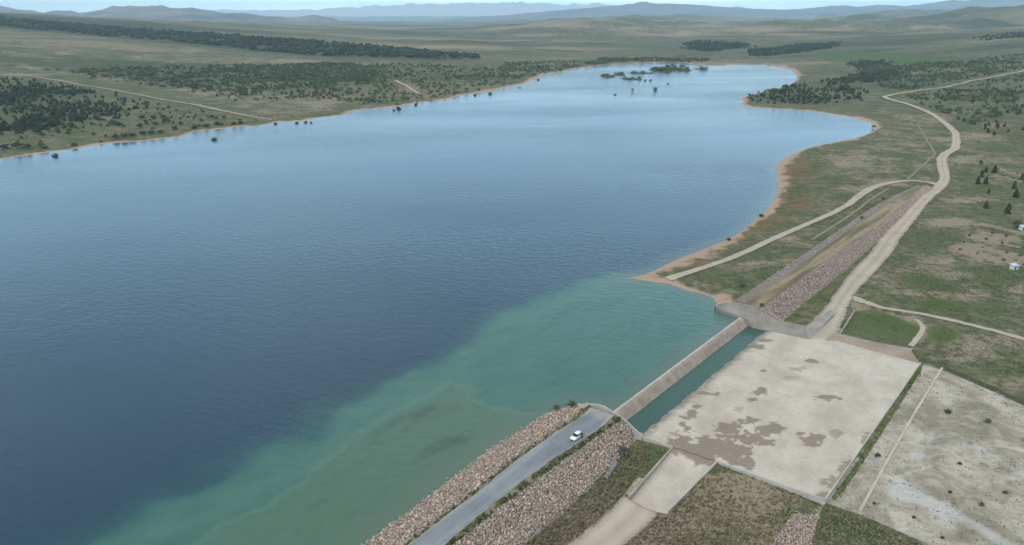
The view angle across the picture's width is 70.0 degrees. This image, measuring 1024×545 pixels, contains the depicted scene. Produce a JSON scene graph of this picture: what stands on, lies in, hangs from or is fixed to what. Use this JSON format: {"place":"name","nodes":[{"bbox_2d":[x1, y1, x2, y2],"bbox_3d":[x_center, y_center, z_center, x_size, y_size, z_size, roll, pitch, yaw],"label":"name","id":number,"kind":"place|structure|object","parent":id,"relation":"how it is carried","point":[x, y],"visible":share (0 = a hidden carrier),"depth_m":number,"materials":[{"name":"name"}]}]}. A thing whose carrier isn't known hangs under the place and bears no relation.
{"place":"outdoors","nodes":[
{"label":"outdoors","id":0,"kind":"place"},
{"bbox_2d":[0,74,271,119],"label":"dirt track","id":1,"kind":"structure","parent":0,"point":[148,96],"depth_m":855.74,"materials":[{"name":"beige soil"}]},
{"bbox_2d":[0,5,338,21],"bbox_3d":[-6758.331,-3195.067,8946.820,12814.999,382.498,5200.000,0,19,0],"label":"hills","id":2,"kind":"structure","parent":0,"point":[157,12],"depth_m":8299.94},
{"bbox_2d":[339,19,430,21],"bbox_3d":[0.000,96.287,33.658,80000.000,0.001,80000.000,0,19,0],"label":"lake","id":3,"kind":"structure","parent":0,"point":[382,20],"depth_m":21912.68,"materials":[{"name":"liquid"}]},
{"bbox_2d":[394,80,421,93],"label":"path","id":4,"kind":"structure","parent":0,"point":[409,87],"depth_m":1000.28,"materials":[{"name":"beige soil"}]},
{"bbox_2d":[0,62,876,544],"bbox_3d":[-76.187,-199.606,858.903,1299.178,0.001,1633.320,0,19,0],"label":"lake water","id":5,"kind":"structure","parent":0,"point":[356,328],"depth_m":267.00,"materials":[{"name":"blue liquid"}]},
{"bbox_2d":[0,0,946,12],"label":"sky","id":6,"kind":"structure","parent":0,"point":[80,6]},
{"bbox_2d":[363,406,585,544],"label":"embankment","id":7,"kind":"structure","parent":0,"point":[431,507],"depth_m":156.23,"materials":[{"name":"stone"}]},
{"bbox_2d":[361,402,587,544],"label":"riprap","id":8,"kind":"object","parent":7,"relation":"on","point":[583,405],"visible":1,"depth_m":161.11,"materials":[{"name":"stone"}]},
{"bbox_2d":[566,399,576,406],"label":"shrub","id":9,"kind":"object","parent":8,"relation":"on","point":[572,404],"visible":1,"depth_m":185.68,"materials":[{"name":"green plant"}]},
{"bbox_2d":[210,1,751,19],"bbox_3d":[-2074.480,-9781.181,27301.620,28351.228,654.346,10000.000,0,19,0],"label":"mountains","id":10,"kind":"structure","parent":0,"point":[413,11],"depth_m":25465.10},
{"bbox_2d":[408,408,613,544],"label":"road","id":11,"kind":"structure","parent":0,"point":[446,528],"depth_m":154.87,"materials":[{"name":"grey asphalt"}]},
{"bbox_2d":[570,430,581,440],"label":"parked car","id":12,"kind":"object","parent":11,"relation":"on","point":[576,435],"visible":1,"depth_m":168.28,"materials":[{"name":"white paint"}]},
{"bbox_2d":[0,5,1023,544],"bbox_3d":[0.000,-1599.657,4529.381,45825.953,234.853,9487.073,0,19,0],"label":"terrain","id":13,"kind":"structure","parent":0,"point":[830,177],"depth_m":519.91,"materials":[{"name":"green plant"}]},
{"bbox_2d":[8,141,21,147],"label":"dark tree","id":14,"kind":"object","parent":13,"relation":"on","point":[15,144],"visible":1,"depth_m":549.28,"materials":[{"name":"green plant"}]},
{"bbox_2d":[14,129,23,134],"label":"dark tree","id":15,"kind":"object","parent":13,"relation":"on","point":[18,132],"visible":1,"depth_m":610.61,"materials":[{"name":"green plant"}]},
{"bbox_2d":[21,143,32,148],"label":"dark tree","id":16,"kind":"object","parent":13,"relation":"on","point":[27,146],"visible":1,"depth_m":548.70,"materials":[{"name":"green plant"}]},
{"bbox_2d":[0,15,480,58],"bbox_3d":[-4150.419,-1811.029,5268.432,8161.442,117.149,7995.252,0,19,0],"label":"forest","id":17,"kind":"object","parent":13,"relation":"on","point":[309,46],"visible":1,"depth_m":1778.96,"materials":[{"name":"green plant"}]},
{"bbox_2d":[0,53,1023,121],"bbox_3d":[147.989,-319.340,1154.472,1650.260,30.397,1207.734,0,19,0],"label":"trees","id":18,"kind":"object","parent":13,"relation":"on","point":[313,79],"visible":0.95,"depth_m":1097.15,"materials":[{"name":"green plant"}]},
{"bbox_2d":[0,31,1023,129],"bbox_3d":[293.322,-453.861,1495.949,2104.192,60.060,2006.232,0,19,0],"label":"pine wood","id":19,"kind":"object","parent":13,"relation":"on","point":[697,46],"visible":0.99,"depth_m":930.14,"materials":[{"name":"green plant"}]},
{"bbox_2d":[588,403,671,447],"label":"abutment wall","id":20,"kind":"structure","parent":13,"relation":"on","point":[638,435],"depth_m":178.14,"materials":[{"name":"concrete"}]},
{"bbox_2d":[628,446,717,513],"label":"spillway chute","id":21,"kind":"object","parent":13,"relation":"on","point":[671,479],"visible":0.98,"depth_m":164.65,"materials":[{"name":"concrete"}]},
{"bbox_2d":[614,317,746,419],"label":"spillway weir","id":22,"kind":"object","parent":13,"relation":"on","point":[642,398],"visible":0.91,"depth_m":208.50,"materials":[{"name":"concrete"}]},
{"bbox_2d":[407,264,1023,544],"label":"weeds","id":23,"kind":"object","parent":13,"relation":"on","point":[533,477],"visible":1,"depth_m":171.83,"materials":[{"name":"green plant"}]},
{"bbox_2d":[715,302,834,338],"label":"abutment wall","id":24,"kind":"structure","parent":13,"relation":"on","point":[753,317],"depth_m":242.09,"materials":[{"name":"concrete"}]},
{"bbox_2d":[771,504,822,544],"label":"stone channel","id":25,"kind":"object","parent":13,"relation":"on","point":[796,528],"visible":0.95,"depth_m":148.06,"materials":[{"name":"grey stone"}]},
{"bbox_2d":[774,503,824,544],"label":"riprap","id":26,"kind":"object","parent":25,"relation":"on","point":[808,524],"visible":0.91,"depth_m":149.00,"materials":[{"name":"stone"}]},
{"bbox_2d":[827,310,918,362],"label":"bank","id":27,"kind":"structure","parent":13,"relation":"on","point":[905,353],"depth_m":226.86,"materials":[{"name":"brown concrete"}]},
{"bbox_2d":[859,367,942,511],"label":"concrete kerb","id":28,"kind":"structure","parent":13,"relation":"on","point":[863,504],"depth_m":176.32,"materials":[{"name":"grey concrete"}]},
{"bbox_2d":[975,176,980,183],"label":"pine tree","id":29,"kind":"object","parent":13,"relation":"on","point":[977,181],"visible":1,"depth_m":427.74,"materials":[{"name":"green plant"}]},
{"bbox_2d":[983,175,988,183],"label":"pine tree","id":30,"kind":"object","parent":13,"relation":"on","point":[986,179],"visible":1,"depth_m":427.52,"materials":[{"name":"green plant"}]},
{"bbox_2d":[983,200,988,208],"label":"pine tree","id":31,"kind":"object","parent":13,"relation":"on","point":[986,205],"visible":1,"depth_m":376.59,"materials":[{"name":"green plant"}]},
{"bbox_2d":[958,170,1023,264],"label":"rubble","id":32,"kind":"object","parent":13,"relation":"on","point":[996,234],"visible":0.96,"depth_m":327.10,"materials":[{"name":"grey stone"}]},
{"bbox_2d":[991,164,997,172],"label":"pine tree","id":33,"kind":"object","parent":13,"relation":"on","point":[995,169],"visible":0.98,"depth_m":458.48,"materials":[{"name":"green plant"}]},
{"bbox_2d":[1004,203,1011,213],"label":"pine tree","id":34,"kind":"object","parent":13,"relation":"on","point":[1008,209],"visible":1,"depth_m":367.22,"materials":[{"name":"green plant"}]},
{"bbox_2d":[1011,181,1016,188],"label":"pine tree","id":35,"kind":"object","parent":13,"relation":"on","point":[1014,185],"visible":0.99,"depth_m":417.27,"materials":[{"name":"green plant"}]},
{"bbox_2d":[1009,263,1019,269],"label":"hut","id":36,"kind":"object","parent":13,"relation":"on","point":[1014,266],"visible":1,"depth_m":295.10,"materials":[{"name":"white paint"}]},
{"bbox_2d":[1012,188,1019,197],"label":"pine tree","id":37,"kind":"object","parent":13,"relation":"on","point":[1015,194],"visible":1,"depth_m":398.38,"materials":[{"name":"green plant"}]},
{"bbox_2d":[1012,220,1021,225],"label":"leafy tree","id":38,"kind":"object","parent":13,"relation":"on","point":[1016,223],"visible":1,"depth_m":344.55,"materials":[{"name":"green plant"}]},
{"bbox_2d":[404,406,620,544],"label":"embankment","id":39,"kind":"structure","parent":0,"point":[530,480],"depth_m":154.40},
{"bbox_2d":[453,421,635,544],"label":"embankment","id":40,"kind":"structure","parent":0,"point":[550,521],"depth_m":153.23,"materials":[{"name":"stone"}]},
{"bbox_2d":[454,419,641,544],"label":"riprap","id":41,"kind":"object","parent":40,"relation":"on","point":[580,463],"visible":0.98,"depth_m":157.27,"materials":[{"name":"stone"}]},
{"bbox_2d":[617,445,632,455],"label":"shrub","id":42,"kind":"object","parent":41,"relation":"on","point":[623,449],"visible":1,"depth_m":171.23,"materials":[{"name":"green plant"}]},
{"bbox_2d":[602,461,617,481],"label":"concrete pipe","id":43,"kind":"object","parent":40,"relation":"on","point":[609,472],"visible":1,"depth_m":164.98,"materials":[{"name":"grey concrete"}]},
{"bbox_2d":[564,477,658,544],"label":"dirt track","id":44,"kind":"structure","parent":0,"point":[624,520],"depth_m":151.50,"materials":[{"name":"beige soil"}]},
{"bbox_2d":[627,326,770,432],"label":"pool water","id":45,"kind":"structure","parent":0,"point":[654,411],"depth_m":206.19,"materials":[{"name":"teal liquid"}]},
{"bbox_2d":[410,0,1023,21],"bbox_3d":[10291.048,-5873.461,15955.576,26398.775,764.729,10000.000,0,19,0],"label":"mountains","id":46,"kind":"structure","parent":0,"point":[643,8],"depth_m":14508.59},
{"bbox_2d":[525,439,919,544],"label":"dry grass","id":47,"kind":"structure","parent":0,"point":[614,498],"depth_m":151.61,"materials":[{"name":"plant"}]},
{"bbox_2d":[658,20,811,23],"bbox_3d":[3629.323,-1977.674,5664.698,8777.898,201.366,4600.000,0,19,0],"label":"hills","id":48,"kind":"structure","parent":0,"point":[735,22],"depth_m":5551.42,"materials":[{"name":"green plant"}]},
{"bbox_2d":[640,331,919,499],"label":"pavement","id":49,"kind":"structure","parent":0,"point":[803,414],"depth_m":191.38,"materials":[{"name":"concrete"}]},
{"bbox_2d":[717,461,806,497],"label":"apron kerb","id":50,"kind":"structure","parent":49,"relation":"on","point":[785,487],"depth_m":162.48,"materials":[{"name":"concrete"}]},
{"bbox_2d":[807,493,824,503],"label":"apron kerb","id":51,"kind":"structure","parent":49,"relation":"on","point":[818,499],"depth_m":156.69,"materials":[{"name":"concrete"}]},
{"bbox_2d":[825,362,920,503],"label":"apron kerb","id":52,"kind":"structure","parent":49,"relation":"on","point":[827,497],"depth_m":174.57,"materials":[{"name":"concrete"}]},
{"bbox_2d":[836,370,934,505],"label":"gravel","id":53,"kind":"structure","parent":49,"relation":"on","point":[913,396],"depth_m":173.29,"materials":[{"name":"grey gravel"}]},
{"bbox_2d":[665,180,941,280],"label":"dirt track","id":54,"kind":"structure","parent":0,"point":[853,199],"depth_m":337.81,"materials":[{"name":"beige soil"}]},
{"bbox_2d":[731,190,910,302],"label":"embankment","id":55,"kind":"structure","parent":0,"point":[783,269],"depth_m":290.18,"materials":[{"name":"stone"}]},
{"bbox_2d":[733,185,919,304],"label":"riprap","id":56,"kind":"object","parent":55,"relation":"on","point":[836,237],"visible":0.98,"depth_m":311.15,"materials":[{"name":"grey stone"}]},
{"bbox_2d":[742,185,926,308],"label":"embankment","id":57,"kind":"structure","parent":0,"point":[831,249],"depth_m":306.54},
{"bbox_2d":[758,186,932,320],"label":"embankment","id":58,"kind":"structure","parent":0,"point":[817,275],"depth_m":282.56,"materials":[{"name":"stone"}]},
{"bbox_2d":[761,185,932,321],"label":"riprap","id":59,"kind":"object","parent":58,"relation":"on","point":[875,228],"visible":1,"depth_m":299.73,"materials":[{"name":"stone"}]},
{"bbox_2d":[811,188,889,239],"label":"path","id":60,"kind":"structure","parent":0,"point":[845,218],"depth_m":365.40,"materials":[{"name":"beige soil"}]},
{"bbox_2d":[805,97,961,339],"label":"dirt track","id":61,"kind":"structure","parent":0,"point":[866,268],"depth_m":318.61,"materials":[{"name":"beige soil"}]},
{"bbox_2d":[908,319,925,346],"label":"path","id":62,"kind":"structure","parent":0,"point":[918,336],"depth_m":237.42,"materials":[{"name":"beige soil"}]},
{"bbox_2d":[906,125,936,179],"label":"path","id":63,"kind":"structure","parent":0,"point":[924,163],"depth_m":509.15,"materials":[{"name":"beige soil"}]},
{"bbox_2d":[853,296,1023,339],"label":"dirt track","id":64,"kind":"structure","parent":0,"point":[861,300],"depth_m":250.29,"materials":[{"name":"beige soil"}]},
{"bbox_2d":[882,70,1023,96],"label":"dirt track","id":65,"kind":"structure","parent":0,"point":[950,85],"depth_m":974.95,"materials":[{"name":"beige soil"}]}
]}

